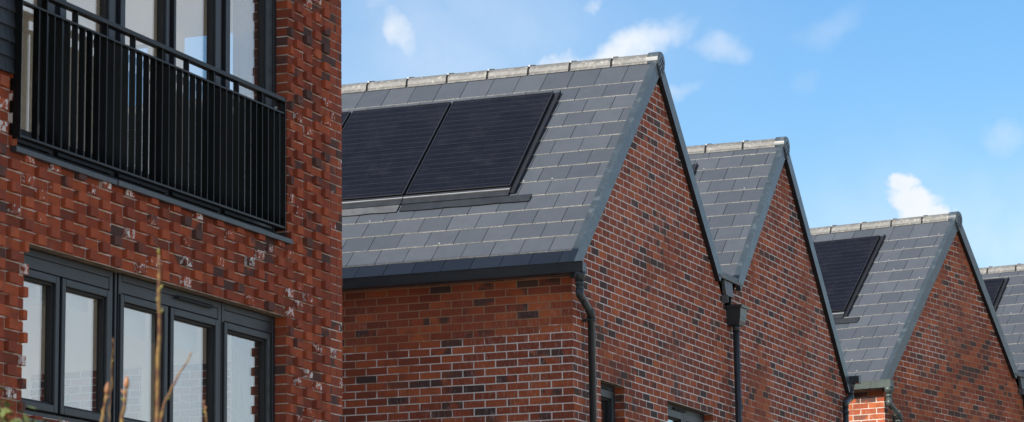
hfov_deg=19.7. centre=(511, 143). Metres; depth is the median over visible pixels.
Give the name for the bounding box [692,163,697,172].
solar panel
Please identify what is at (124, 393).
bare sapling
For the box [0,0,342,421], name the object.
apartment building
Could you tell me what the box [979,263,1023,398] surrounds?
brick house
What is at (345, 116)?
solar panel
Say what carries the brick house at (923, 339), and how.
on the ground
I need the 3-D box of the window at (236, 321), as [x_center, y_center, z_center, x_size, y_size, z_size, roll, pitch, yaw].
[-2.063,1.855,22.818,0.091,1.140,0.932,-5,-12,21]
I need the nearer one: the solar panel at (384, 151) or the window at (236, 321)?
the window at (236, 321)
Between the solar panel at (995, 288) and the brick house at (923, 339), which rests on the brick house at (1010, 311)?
the solar panel at (995, 288)
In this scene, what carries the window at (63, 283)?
in the apartment building
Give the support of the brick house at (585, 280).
on the ground
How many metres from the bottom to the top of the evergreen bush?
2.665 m
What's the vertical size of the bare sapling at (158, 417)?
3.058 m
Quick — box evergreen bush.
[0,384,61,421]
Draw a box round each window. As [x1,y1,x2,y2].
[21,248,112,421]
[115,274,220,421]
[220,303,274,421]
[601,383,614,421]
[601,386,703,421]
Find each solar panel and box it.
[341,102,451,216]
[341,111,350,128]
[399,90,560,210]
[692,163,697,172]
[813,234,885,323]
[984,277,1008,311]
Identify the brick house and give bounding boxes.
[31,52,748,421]
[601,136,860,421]
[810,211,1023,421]
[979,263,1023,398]
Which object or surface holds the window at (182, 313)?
in the apartment building
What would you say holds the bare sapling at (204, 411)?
on the ground
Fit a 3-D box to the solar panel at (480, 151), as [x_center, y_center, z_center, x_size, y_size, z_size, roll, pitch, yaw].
[-0.229,0.051,30.157,1.406,0.043,2.066,-5,31,21]
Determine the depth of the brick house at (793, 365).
34.85 m
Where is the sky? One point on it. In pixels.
(885, 109)
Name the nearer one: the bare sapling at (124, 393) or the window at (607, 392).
the bare sapling at (124, 393)
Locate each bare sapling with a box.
[100,338,128,421]
[155,248,191,421]
[203,400,207,421]
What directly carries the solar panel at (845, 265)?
on the brick house at (923, 339)
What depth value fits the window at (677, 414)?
31.10 m
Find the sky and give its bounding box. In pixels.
[128,0,1023,267]

